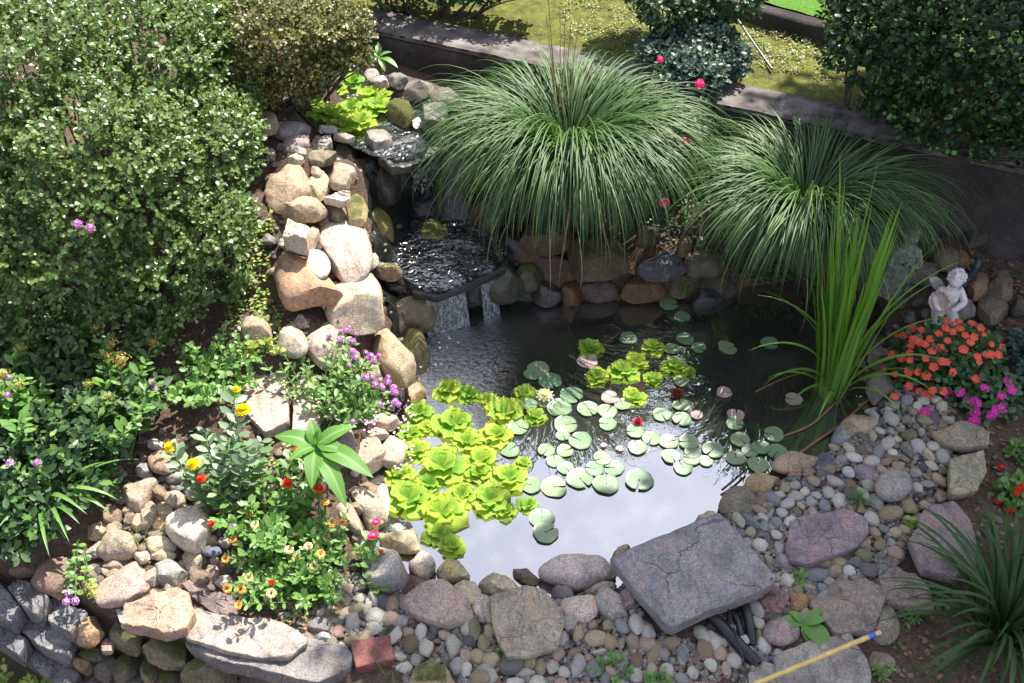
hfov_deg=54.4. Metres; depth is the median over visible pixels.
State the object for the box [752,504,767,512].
pebble
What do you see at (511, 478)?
water lettuce
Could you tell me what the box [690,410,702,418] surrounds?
dry lily pad
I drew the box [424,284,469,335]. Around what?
waterfall
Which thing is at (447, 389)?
water lettuce
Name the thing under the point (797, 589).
pebble
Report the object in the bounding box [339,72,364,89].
water lettuce
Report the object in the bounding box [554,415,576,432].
lily pad
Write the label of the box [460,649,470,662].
pebble
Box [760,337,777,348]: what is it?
lily pad
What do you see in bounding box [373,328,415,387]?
boulder
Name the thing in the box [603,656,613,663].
pebble
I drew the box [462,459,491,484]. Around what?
water lettuce
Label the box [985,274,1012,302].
rock
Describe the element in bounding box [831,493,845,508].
pebble
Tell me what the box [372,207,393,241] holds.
boulder
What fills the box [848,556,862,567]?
pebble
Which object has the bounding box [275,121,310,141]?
rock
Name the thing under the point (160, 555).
rock
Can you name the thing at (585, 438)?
lily pad
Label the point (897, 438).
pebble
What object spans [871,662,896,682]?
fern like weed
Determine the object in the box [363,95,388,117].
water lettuce
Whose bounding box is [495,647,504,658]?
weed
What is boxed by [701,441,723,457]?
lily pad
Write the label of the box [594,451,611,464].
lily pad
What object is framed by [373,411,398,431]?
rock
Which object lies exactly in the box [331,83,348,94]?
water lettuce
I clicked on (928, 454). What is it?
pebble
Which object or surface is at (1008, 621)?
daylily clump
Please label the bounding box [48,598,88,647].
wall block
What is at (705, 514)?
rock
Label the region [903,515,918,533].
weed
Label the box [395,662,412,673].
pebble
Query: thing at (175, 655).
boulder
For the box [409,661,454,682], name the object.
boulder
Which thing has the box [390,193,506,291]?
cascade pool
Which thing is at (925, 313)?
rock
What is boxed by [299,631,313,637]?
pebble
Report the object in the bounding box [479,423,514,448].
water lettuce
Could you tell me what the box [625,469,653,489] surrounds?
lily pad
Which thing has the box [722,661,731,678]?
pebble
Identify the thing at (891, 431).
pebble
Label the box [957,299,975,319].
rock
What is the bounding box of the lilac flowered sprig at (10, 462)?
[0,456,42,482]
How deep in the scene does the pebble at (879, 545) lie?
4.78 m
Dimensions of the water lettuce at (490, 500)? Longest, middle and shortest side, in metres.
0.241 x 0.238 x 0.056 m
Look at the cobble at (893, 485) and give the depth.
4.95 m
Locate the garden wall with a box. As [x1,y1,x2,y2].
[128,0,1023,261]
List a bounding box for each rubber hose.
[706,614,760,665]
[726,609,744,635]
[739,603,756,644]
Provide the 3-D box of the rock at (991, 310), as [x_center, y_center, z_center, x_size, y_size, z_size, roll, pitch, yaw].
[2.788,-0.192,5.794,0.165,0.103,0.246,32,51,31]
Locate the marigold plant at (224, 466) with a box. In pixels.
[159,385,272,531]
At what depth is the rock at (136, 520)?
4.72 m
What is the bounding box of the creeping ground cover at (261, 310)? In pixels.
[215,210,311,360]
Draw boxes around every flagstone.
[181,580,240,615]
[244,372,289,437]
[292,373,321,431]
[378,132,446,174]
[403,242,509,301]
[489,585,564,659]
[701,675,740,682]
[745,661,775,682]
[760,584,789,615]
[784,509,868,567]
[808,578,887,636]
[878,565,933,614]
[907,501,977,583]
[930,421,989,452]
[947,450,986,499]
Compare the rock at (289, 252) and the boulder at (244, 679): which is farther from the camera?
the rock at (289, 252)
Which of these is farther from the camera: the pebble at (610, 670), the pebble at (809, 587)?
the pebble at (809, 587)
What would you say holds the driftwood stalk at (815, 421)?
on the pond water
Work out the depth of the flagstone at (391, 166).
5.98 m
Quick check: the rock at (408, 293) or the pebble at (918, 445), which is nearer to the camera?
the pebble at (918, 445)
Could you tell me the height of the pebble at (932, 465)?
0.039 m
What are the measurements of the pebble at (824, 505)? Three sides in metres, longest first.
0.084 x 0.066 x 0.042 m
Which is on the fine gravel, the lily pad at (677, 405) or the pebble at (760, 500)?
the pebble at (760, 500)
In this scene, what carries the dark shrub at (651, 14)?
on the mossy lawn at (524, 19)
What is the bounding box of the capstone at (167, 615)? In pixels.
[120,587,196,641]
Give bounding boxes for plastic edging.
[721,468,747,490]
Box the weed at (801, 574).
[792,569,808,586]
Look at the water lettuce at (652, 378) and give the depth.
5.72 m
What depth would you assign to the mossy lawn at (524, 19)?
7.07 m
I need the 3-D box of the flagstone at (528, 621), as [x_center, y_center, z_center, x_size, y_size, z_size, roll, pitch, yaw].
[0.065,1.252,4.429,0.339,0.071,0.359,0,42,0]
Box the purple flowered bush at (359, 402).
[260,319,401,439]
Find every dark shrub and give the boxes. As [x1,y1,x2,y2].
[371,0,514,24]
[610,0,768,35]
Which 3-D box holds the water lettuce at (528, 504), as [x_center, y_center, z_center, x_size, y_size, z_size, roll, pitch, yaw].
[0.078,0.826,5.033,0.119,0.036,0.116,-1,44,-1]
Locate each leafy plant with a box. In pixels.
[0,321,176,571]
[155,320,262,408]
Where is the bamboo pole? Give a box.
[752,630,881,682]
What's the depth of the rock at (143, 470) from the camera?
4.88 m
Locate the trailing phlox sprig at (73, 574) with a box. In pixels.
[62,540,100,605]
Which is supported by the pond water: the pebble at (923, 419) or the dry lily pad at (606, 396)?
the dry lily pad at (606, 396)
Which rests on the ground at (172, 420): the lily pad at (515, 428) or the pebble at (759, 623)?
the pebble at (759, 623)
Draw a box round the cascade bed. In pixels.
[365,101,541,339]
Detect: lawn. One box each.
[343,0,1023,139]
[765,0,1022,60]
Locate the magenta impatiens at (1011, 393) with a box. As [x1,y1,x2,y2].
[918,364,1023,425]
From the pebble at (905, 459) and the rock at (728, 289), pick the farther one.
the rock at (728, 289)
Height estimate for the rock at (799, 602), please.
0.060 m
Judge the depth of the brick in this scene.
4.31 m
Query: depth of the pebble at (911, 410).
5.38 m
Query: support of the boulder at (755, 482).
on the ground at (172, 420)
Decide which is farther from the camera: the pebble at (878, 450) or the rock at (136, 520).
the pebble at (878, 450)
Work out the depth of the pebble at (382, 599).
4.54 m
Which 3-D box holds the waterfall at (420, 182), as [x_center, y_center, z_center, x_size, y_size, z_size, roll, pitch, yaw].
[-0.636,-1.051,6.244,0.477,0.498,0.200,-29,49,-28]
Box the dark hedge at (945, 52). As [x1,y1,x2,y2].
[813,0,1023,167]
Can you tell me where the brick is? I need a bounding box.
[350,635,393,673]
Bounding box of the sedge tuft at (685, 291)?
[673,278,705,295]
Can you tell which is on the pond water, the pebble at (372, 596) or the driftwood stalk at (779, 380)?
the driftwood stalk at (779, 380)
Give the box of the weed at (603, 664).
[587,648,633,682]
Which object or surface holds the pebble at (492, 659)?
on the ground at (172, 420)
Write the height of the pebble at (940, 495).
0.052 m
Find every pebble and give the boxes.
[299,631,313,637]
[317,607,324,615]
[327,604,334,609]
[333,624,343,637]
[339,606,348,618]
[341,581,352,593]
[342,595,350,604]
[346,612,358,628]
[346,635,359,646]
[353,593,366,602]
[353,603,364,612]
[354,579,365,588]
[360,630,371,639]
[363,601,371,612]
[365,607,384,623]
[366,621,383,634]
[368,588,377,606]
[377,593,388,608]
[382,612,389,625]
[384,595,399,611]
[387,611,397,624]
[389,626,402,643]
[394,615,408,626]
[394,651,406,660]
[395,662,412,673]
[402,635,419,654]
[403,627,413,637]
[410,654,421,666]
[415,623,426,638]
[419,638,433,656]
[428,624,440,636]
[438,630,450,641]
[446,634,459,659]
[449,657,462,673]
[460,622,468,635]
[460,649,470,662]
[461,662,472,676]
[462,636,475,647]
[468,615,481,640]
[469,670,490,682]
[471,648,483,663]
[477,634,490,652]
[477,663,492,670]
[482,652,500,667]
[484,624,493,637]
[485,612,491,623]
[487,668,497,682]
[499,656,523,675]
[506,677,523,682]
[518,668,535,676]
[524,658,536,668]
[529,675,545,682]
[535,658,545,675]
[546,659,558,674]
[551,647,564,661]
[554,678,567,682]
[555,599,562,605]
[558,666,570,678]
[560,631,567,645]
[564,616,577,630]
[568,648,581,657]
[569,653,586,677]
[573,625,583,640]
[584,630,605,646]
[584,653,593,661]
[585,658,602,678]
[589,619,598,628]
[592,648,605,656]
[600,672,610,682]
[602,619,614,630]
[603,633,616,650]
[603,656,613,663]
[605,665,615,676]
[614,617,628,633]
[616,656,628,670]
[625,633,639,651]
[628,613,644,634]
[628,652,642,667]
[629,667,643,682]
[639,637,655,652]
[641,624,655,638]
[647,641,662,663]
[647,663,656,675]
[659,648,669,660]
[659,663,673,675]
[662,637,680,647]
[674,672,687,682]
[676,645,689,661]
[678,643,687,663]
[687,667,698,679]
[688,665,695,679]
[693,625,711,641]
[696,639,713,657]
[703,668,709,678]
[704,658,716,671]
[708,630,721,650]
[714,646,727,661]
[719,635,727,646]
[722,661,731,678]
[727,651,741,668]
[732,512,745,528]
[736,528,745,537]
[740,634,749,643]
[742,513,760,527]
[743,537,752,547]
[745,526,755,537]
[749,601,763,617]
[749,665,756,671]
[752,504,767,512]
[752,538,768,550]
[753,616,765,629]
[756,496,766,505]
[756,628,762,638]
[757,513,768,521]
[757,636,770,653]
[760,521,768,531]
[762,534,770,542]
[763,491,781,504]
[764,554,772,564]
[768,655,775,663]
[769,516,781,525]
[771,530,781,540]
[773,573,780,581]
[773,648,782,655]
[774,541,784,554]
[775,491,784,497]
[776,508,787,517]
[776,554,789,567]
[779,482,790,492]
[780,498,794,509]
[781,573,794,586]
[782,606,791,615]
[783,515,795,526]
[787,472,796,476]
[787,490,803,500]
[790,480,800,488]
[790,506,801,515]
[792,585,802,592]
[796,502,804,511]
[796,632,806,644]
[800,487,809,495]
[800,608,809,615]
[803,467,814,475]
[803,583,816,590]
[804,568,829,581]
[806,496,816,506]
[807,476,819,486]
[808,506,816,514]
[808,595,815,602]
[812,492,821,498]
[816,469,825,476]
[817,582,827,591]
[818,499,830,511]
[818,560,831,568]
[822,486,835,498]
[823,463,835,473]
[824,577,834,585]
[826,474,843,486]
[826,564,841,576]
[828,443,840,451]
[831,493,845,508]
[831,557,845,565]
[835,454,847,462]
[842,442,855,452]
[842,466,854,477]
[843,487,857,500]
[843,565,855,575]
[844,479,855,488]
[845,452,862,462]
[846,505,855,511]
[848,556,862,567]
[853,547,872,562]
[855,445,867,454]
[856,431,867,440]
[856,487,869,501]
[857,506,864,513]
[858,562,878,577]
[860,538,870,546]
[861,479,874,491]
[862,455,879,466]
[863,511,879,526]
[864,407,876,415]
[868,429,876,440]
[869,527,880,537]
[870,410,878,420]
[870,493,883,510]
[872,444,884,457]
[873,539,885,550]
[874,427,884,434]
[874,551,886,558]
[875,464,887,474]
[878,504,902,521]
[878,525,888,533]
[880,457,892,465]
[880,564,889,571]
[881,436,894,450]
[883,410,899,426]
[886,538,895,546]
[887,428,894,434]
[887,448,897,454]
[887,546,904,559]
[888,400,899,408]
[888,527,901,538]
[891,461,903,469]
[893,435,901,442]
[898,497,917,513]
[898,541,904,548]
[899,394,912,406]
[899,453,909,463]
[899,524,912,535]
[900,429,917,439]
[900,515,911,523]
[901,415,911,422]
[902,386,910,394]
[902,441,909,447]
[905,447,912,457]
[908,407,916,414]
[909,468,921,477]
[911,438,925,452]
[912,401,921,410]
[912,482,922,491]
[913,513,920,519]
[917,396,929,405]
[917,414,933,425]
[917,427,925,437]
[918,463,927,472]
[918,500,929,509]
[920,480,935,487]
[923,448,934,461]
[925,460,938,470]
[926,441,939,450]
[929,411,939,424]
[930,395,941,403]
[931,472,946,486]
[933,489,946,503]
[935,448,949,465]
[936,400,947,413]
[937,422,947,428]
[940,415,954,425]
[941,467,946,474]
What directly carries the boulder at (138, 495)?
on the ground at (172, 420)
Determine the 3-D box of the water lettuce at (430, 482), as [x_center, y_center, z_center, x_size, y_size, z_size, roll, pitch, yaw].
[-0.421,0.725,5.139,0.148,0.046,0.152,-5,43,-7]
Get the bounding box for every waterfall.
[385,139,438,195]
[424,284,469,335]
[481,268,499,319]
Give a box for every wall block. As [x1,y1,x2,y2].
[0,583,28,634]
[0,626,33,666]
[8,579,53,626]
[20,613,79,666]
[27,645,82,682]
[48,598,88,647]
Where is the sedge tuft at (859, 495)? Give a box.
[842,484,877,508]
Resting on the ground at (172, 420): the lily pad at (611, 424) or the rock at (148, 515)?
the rock at (148, 515)
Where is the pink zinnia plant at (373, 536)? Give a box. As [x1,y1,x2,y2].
[351,518,387,593]
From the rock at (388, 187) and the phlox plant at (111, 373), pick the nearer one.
the phlox plant at (111, 373)
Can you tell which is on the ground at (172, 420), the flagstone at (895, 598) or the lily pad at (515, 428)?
the flagstone at (895, 598)
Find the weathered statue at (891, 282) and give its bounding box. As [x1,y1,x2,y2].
[877,225,922,300]
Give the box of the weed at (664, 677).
[642,666,674,682]
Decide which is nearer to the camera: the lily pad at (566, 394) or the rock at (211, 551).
the rock at (211, 551)
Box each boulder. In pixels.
[72,655,92,675]
[76,616,104,648]
[77,643,106,661]
[80,673,98,682]
[93,653,120,682]
[96,529,137,561]
[101,638,114,654]
[109,622,145,656]
[112,654,140,682]
[122,477,160,513]
[125,673,143,682]
[140,657,157,682]
[142,638,193,670]
[155,669,180,682]
[165,505,211,553]
[181,658,237,682]
[239,676,269,682]
[264,164,310,215]
[273,253,343,311]
[319,220,373,282]
[325,273,384,334]
[348,486,387,531]
[358,437,385,475]
[365,547,408,593]
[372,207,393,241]
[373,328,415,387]
[382,435,404,468]
[396,295,436,333]
[399,579,473,628]
[402,328,429,374]
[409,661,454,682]
[538,554,616,591]
[560,595,597,622]
[718,486,755,515]
[744,472,778,494]
[771,451,817,474]
[773,633,871,682]
[831,426,853,445]
[840,414,877,436]
[869,651,895,677]
[873,604,899,645]
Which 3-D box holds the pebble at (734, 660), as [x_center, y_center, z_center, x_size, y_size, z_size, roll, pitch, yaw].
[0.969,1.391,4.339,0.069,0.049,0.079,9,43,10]
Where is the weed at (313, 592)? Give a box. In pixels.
[306,587,338,608]
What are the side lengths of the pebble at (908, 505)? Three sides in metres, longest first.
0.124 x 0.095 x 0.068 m
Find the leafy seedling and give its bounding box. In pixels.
[779,609,830,645]
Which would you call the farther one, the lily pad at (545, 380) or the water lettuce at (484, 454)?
the lily pad at (545, 380)
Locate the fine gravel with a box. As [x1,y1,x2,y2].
[301,388,963,682]
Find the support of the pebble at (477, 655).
on the fine gravel
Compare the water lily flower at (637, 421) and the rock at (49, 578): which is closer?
the rock at (49, 578)
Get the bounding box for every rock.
[8,566,34,577]
[31,556,84,600]
[86,541,100,558]
[87,522,106,540]
[94,560,149,608]
[100,568,117,576]
[101,503,122,524]
[103,559,122,569]
[105,521,121,531]
[115,493,125,504]
[122,506,132,514]
[123,512,134,523]
[131,513,151,530]
[133,533,141,542]
[134,551,150,564]
[135,462,152,478]
[140,506,157,527]
[143,567,158,587]
[144,501,155,507]
[146,536,176,552]
[147,439,164,449]
[147,450,177,474]
[147,528,167,536]
[150,550,176,560]
[152,484,166,500]
[153,515,164,530]
[154,558,188,586]
[156,502,173,518]
[163,471,182,483]
[163,490,186,509]
[163,584,171,590]
[182,551,206,572]
[184,489,202,500]
[188,570,209,585]
[193,500,213,515]
[201,545,221,556]
[205,565,219,578]
[209,535,217,545]
[209,556,220,564]
[215,574,233,588]
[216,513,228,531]
[217,537,231,547]
[241,316,272,341]
[253,110,278,135]
[260,234,278,244]
[265,173,275,182]
[266,148,275,155]
[266,153,275,161]
[267,267,274,274]
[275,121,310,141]
[277,143,282,150]
[277,324,308,358]
[277,612,290,619]
[278,238,283,248]
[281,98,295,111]
[281,196,327,223]
[282,133,310,152]
[283,218,311,254]
[283,245,299,255]
[287,153,304,164]
[292,314,309,328]
[293,146,306,156]
[300,226,319,254]
[305,249,330,278]
[307,321,351,371]
[307,617,334,632]
[308,150,336,167]
[308,170,329,201]
[311,135,332,149]
[311,165,322,177]
[317,216,330,230]
[318,632,330,641]
[319,125,336,134]
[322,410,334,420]
[323,190,350,207]
[323,203,346,222]
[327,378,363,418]
[328,162,356,190]
[331,137,339,150]
[333,132,354,142]
[334,143,356,161]
[335,429,355,468]
[336,502,362,536]
[345,193,367,226]
[346,360,381,382]
[350,469,359,476]
[351,502,363,514]
[351,533,362,543]
[360,482,378,492]
[364,68,379,83]
[365,129,392,149]
[369,427,388,440]
[371,253,378,269]
[373,75,390,88]
[373,262,403,281]
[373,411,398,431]
[375,166,400,206]
[377,483,390,515]
[379,530,420,554]
[385,98,414,127]
[388,72,407,89]
[389,282,406,291]
[389,523,403,531]
[396,297,407,336]
[397,278,404,284]
[401,173,413,192]
[404,80,434,99]
[404,379,425,403]
[406,289,453,314]
[408,550,435,579]
[411,162,436,185]
[412,117,421,128]
[420,102,447,132]
[421,219,447,239]
[430,87,459,112]
[434,136,479,188]
[436,559,469,584]
[453,283,489,307]
[454,580,481,604]
[468,194,504,230]
[472,594,489,617]
[478,572,518,594]
[486,264,524,304]
[512,568,539,585]
[515,262,543,291]
[518,220,572,256]
[531,280,561,307]
[551,584,574,598]
[561,280,582,306]
[566,235,630,281]
[580,281,619,302]
[584,581,616,592]
[595,587,627,621]
[612,544,629,556]
[620,275,664,303]
[620,588,636,608]
[633,226,660,248]
[635,249,686,282]
[667,273,695,298]
[676,236,691,257]
[685,249,724,278]
[692,288,722,307]
[695,511,715,520]
[698,276,736,299]
[789,593,808,611]
[813,452,833,467]
[865,371,895,405]
[867,346,887,370]
[894,298,907,308]
[903,284,912,292]
[904,311,916,323]
[909,261,937,286]
[912,298,925,306]
[915,243,924,254]
[921,307,930,318]
[928,244,959,272]
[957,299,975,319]
[958,249,969,268]
[962,230,987,247]
[965,272,989,300]
[976,294,1009,325]
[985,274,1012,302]
[988,269,1009,279]
[1010,297,1023,316]
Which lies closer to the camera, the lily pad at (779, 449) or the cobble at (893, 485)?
the cobble at (893, 485)
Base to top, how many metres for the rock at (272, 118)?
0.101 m
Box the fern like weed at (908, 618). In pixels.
[899,610,925,629]
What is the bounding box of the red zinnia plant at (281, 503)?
[194,437,326,556]
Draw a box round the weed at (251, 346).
[236,336,285,359]
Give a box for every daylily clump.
[867,496,1023,682]
[992,490,1023,560]
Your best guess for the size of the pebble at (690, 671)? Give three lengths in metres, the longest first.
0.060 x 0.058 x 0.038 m
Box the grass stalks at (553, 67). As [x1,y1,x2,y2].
[546,0,598,119]
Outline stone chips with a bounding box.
[86,118,1021,641]
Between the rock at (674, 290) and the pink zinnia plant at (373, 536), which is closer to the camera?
the pink zinnia plant at (373, 536)
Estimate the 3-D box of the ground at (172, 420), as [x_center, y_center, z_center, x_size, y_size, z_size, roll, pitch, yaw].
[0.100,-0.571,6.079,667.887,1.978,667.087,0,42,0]
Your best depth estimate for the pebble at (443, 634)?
4.42 m
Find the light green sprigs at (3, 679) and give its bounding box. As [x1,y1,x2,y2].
[0,658,49,682]
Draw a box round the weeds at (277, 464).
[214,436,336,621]
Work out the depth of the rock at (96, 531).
4.72 m
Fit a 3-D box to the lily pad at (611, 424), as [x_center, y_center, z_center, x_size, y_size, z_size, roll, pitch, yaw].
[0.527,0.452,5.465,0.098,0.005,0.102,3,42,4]
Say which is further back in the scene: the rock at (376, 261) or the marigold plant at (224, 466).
the rock at (376, 261)
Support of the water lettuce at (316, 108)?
on the pool at (398, 151)
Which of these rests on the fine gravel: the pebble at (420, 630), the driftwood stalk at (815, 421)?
the pebble at (420, 630)
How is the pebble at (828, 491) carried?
on the ground at (172, 420)
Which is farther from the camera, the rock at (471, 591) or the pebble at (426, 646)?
the rock at (471, 591)
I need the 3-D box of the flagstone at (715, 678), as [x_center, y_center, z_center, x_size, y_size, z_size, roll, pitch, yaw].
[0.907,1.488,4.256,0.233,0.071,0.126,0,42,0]
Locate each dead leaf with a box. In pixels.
[616,445,622,450]
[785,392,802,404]
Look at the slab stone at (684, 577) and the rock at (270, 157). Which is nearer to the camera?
the slab stone at (684, 577)
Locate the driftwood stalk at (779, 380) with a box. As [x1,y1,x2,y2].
[754,371,809,392]
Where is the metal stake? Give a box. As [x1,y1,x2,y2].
[737,19,772,69]
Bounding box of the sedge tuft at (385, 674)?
[375,661,402,682]
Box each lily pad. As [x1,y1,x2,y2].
[500,442,519,456]
[508,418,528,433]
[523,368,539,379]
[523,398,537,408]
[523,477,541,492]
[527,361,548,375]
[529,508,554,526]
[533,522,558,542]
[538,373,561,387]
[538,443,554,455]
[541,476,566,496]
[546,455,563,466]
[547,398,570,416]
[550,400,571,414]
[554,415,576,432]
[556,430,569,439]
[557,444,573,456]
[557,461,573,473]
[560,387,582,402]
[566,468,592,487]
[569,432,591,448]
[576,354,597,368]
[577,401,597,415]
[586,461,603,475]
[592,474,618,493]
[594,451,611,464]
[598,404,617,418]
[599,417,616,430]
[601,390,618,402]
[604,459,624,475]
[614,398,631,409]
[619,331,636,343]
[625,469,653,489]
[627,424,643,437]
[628,440,646,454]
[642,432,659,444]
[653,408,671,420]
[659,298,677,309]
[660,434,677,447]
[662,449,680,462]
[664,343,678,353]
[672,412,690,425]
[673,375,688,386]
[673,399,689,409]
[673,461,692,474]
[674,311,690,321]
[676,333,693,344]
[679,433,698,448]
[683,451,700,464]
[684,446,699,458]
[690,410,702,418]
[691,342,706,352]
[699,456,712,466]
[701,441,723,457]
[717,386,731,397]
[719,342,736,354]
[726,416,743,429]
[726,450,745,464]
[727,409,744,420]
[730,432,749,446]
[741,443,757,456]
[747,457,768,471]
[751,440,770,453]
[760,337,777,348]
[764,426,783,441]
[767,444,787,458]
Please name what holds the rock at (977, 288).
on the ground at (172, 420)
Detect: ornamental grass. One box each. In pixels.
[397,39,753,300]
[644,102,978,332]
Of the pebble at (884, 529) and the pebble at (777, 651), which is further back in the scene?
the pebble at (884, 529)
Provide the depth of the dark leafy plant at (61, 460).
4.70 m
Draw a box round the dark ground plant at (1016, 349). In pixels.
[1003,327,1023,383]
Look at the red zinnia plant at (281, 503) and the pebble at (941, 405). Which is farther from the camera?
the pebble at (941, 405)
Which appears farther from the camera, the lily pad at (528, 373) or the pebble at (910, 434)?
the lily pad at (528, 373)
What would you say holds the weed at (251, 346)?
on the ground at (172, 420)
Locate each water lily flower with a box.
[536,388,553,401]
[633,418,643,424]
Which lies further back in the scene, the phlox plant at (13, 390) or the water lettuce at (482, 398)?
the water lettuce at (482, 398)
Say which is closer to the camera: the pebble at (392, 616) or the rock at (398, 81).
the pebble at (392, 616)
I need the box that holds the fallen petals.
[251,336,458,469]
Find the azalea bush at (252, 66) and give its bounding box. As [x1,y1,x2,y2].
[138,0,378,126]
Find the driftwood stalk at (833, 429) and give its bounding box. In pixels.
[800,398,868,452]
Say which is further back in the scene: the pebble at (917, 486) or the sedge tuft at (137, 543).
the pebble at (917, 486)
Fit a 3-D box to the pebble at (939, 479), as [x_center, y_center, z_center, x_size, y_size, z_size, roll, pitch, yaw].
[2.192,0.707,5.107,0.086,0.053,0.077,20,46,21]
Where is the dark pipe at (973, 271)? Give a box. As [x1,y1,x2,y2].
[962,259,981,286]
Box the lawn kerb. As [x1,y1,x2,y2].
[669,0,1021,94]
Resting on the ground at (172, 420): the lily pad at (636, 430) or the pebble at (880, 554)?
the pebble at (880, 554)
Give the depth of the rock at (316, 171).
5.74 m
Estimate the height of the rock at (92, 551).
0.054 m
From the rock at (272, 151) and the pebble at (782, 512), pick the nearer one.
the pebble at (782, 512)
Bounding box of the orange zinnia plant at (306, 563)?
[221,498,351,610]
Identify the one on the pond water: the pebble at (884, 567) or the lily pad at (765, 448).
the lily pad at (765, 448)
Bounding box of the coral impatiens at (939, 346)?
[879,314,1009,402]
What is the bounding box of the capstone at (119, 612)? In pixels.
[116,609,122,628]
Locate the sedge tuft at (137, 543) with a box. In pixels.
[131,524,149,546]
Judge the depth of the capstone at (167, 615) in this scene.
4.36 m
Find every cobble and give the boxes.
[763,618,800,645]
[853,464,879,482]
[875,469,912,501]
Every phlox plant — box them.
[0,299,54,457]
[57,318,162,460]
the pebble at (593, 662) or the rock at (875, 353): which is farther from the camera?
the rock at (875, 353)
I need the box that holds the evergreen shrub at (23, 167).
[0,0,273,366]
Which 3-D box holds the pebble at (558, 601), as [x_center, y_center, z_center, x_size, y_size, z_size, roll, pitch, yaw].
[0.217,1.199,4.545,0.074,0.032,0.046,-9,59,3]
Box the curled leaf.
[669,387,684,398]
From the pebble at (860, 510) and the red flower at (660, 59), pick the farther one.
the red flower at (660, 59)
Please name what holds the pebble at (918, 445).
on the ground at (172, 420)
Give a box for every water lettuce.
[305,102,335,116]
[309,103,349,121]
[325,117,351,131]
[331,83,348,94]
[335,97,364,115]
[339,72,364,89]
[339,108,377,131]
[354,101,379,112]
[356,85,388,101]
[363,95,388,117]
[372,88,392,99]
[384,464,418,486]
[390,478,432,518]
[396,423,420,438]
[403,436,430,464]
[404,398,434,423]
[416,419,437,435]
[416,473,443,493]
[418,442,470,483]
[419,491,469,530]
[420,518,452,545]
[427,405,474,437]
[431,378,464,401]
[437,532,466,558]
[445,481,476,510]
[450,426,483,451]
[458,385,480,404]
[462,445,497,471]
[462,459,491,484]
[469,480,510,518]
[477,392,496,407]
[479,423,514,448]
[485,396,524,427]
[489,464,528,491]
[494,503,517,522]
[513,383,537,399]
[513,456,531,470]
[516,497,538,515]
[524,407,547,423]
[578,337,604,356]
[584,366,609,384]
[606,359,639,380]
[623,386,647,405]
[626,351,648,368]
[641,338,665,357]
[643,371,662,385]
[659,356,690,378]
[685,366,695,376]
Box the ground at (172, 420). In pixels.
[0,0,1023,682]
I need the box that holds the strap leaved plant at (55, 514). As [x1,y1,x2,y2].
[0,427,125,556]
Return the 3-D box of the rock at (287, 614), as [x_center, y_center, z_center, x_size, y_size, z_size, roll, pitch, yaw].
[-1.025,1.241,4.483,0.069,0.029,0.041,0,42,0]
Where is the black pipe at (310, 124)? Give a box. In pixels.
[294,106,323,136]
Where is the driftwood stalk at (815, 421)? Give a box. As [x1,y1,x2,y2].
[784,401,835,436]
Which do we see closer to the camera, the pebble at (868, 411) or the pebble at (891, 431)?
the pebble at (891, 431)
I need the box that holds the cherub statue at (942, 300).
[924,267,967,336]
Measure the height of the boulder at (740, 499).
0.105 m
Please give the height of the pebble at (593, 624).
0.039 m
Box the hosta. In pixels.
[371,42,397,74]
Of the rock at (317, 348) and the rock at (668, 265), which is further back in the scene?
the rock at (668, 265)
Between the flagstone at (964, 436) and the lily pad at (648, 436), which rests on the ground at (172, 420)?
the flagstone at (964, 436)
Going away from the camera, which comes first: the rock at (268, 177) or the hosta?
the rock at (268, 177)
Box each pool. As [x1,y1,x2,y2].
[311,71,432,159]
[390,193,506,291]
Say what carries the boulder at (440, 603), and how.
on the ground at (172, 420)
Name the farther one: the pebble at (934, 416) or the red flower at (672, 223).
the red flower at (672, 223)
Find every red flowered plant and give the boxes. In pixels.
[986,464,1023,516]
[1002,437,1023,465]
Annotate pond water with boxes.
[368,276,890,596]
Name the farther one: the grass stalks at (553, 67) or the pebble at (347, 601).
the grass stalks at (553, 67)
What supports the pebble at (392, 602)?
on the ground at (172, 420)
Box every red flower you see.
[652,56,671,182]
[655,198,675,238]
[677,137,698,216]
[693,79,711,191]
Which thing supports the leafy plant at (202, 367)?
on the ground at (172, 420)
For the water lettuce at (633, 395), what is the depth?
5.61 m
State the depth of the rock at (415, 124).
6.16 m
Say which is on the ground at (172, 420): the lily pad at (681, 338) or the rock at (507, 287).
the rock at (507, 287)
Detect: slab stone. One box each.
[185,608,353,682]
[610,513,776,634]
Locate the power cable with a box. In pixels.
[728,609,748,682]
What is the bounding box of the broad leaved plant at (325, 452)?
[274,419,372,536]
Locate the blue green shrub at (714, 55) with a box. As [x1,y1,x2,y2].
[630,10,755,108]
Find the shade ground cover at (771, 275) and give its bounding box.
[454,104,854,284]
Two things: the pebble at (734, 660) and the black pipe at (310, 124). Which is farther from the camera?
the black pipe at (310, 124)
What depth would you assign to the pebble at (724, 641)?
4.38 m
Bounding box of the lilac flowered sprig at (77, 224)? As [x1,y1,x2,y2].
[71,219,95,243]
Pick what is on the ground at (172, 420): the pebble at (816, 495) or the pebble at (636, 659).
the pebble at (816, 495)
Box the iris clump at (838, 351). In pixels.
[749,163,966,419]
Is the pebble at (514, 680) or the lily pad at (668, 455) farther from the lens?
the lily pad at (668, 455)
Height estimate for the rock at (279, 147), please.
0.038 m
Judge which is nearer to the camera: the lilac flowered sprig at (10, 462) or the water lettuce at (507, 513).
the lilac flowered sprig at (10, 462)
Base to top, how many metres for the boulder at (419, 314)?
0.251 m
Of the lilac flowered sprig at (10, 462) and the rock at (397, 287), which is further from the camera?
the rock at (397, 287)
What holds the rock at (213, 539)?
on the ground at (172, 420)
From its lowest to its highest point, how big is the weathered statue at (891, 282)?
0.488 m

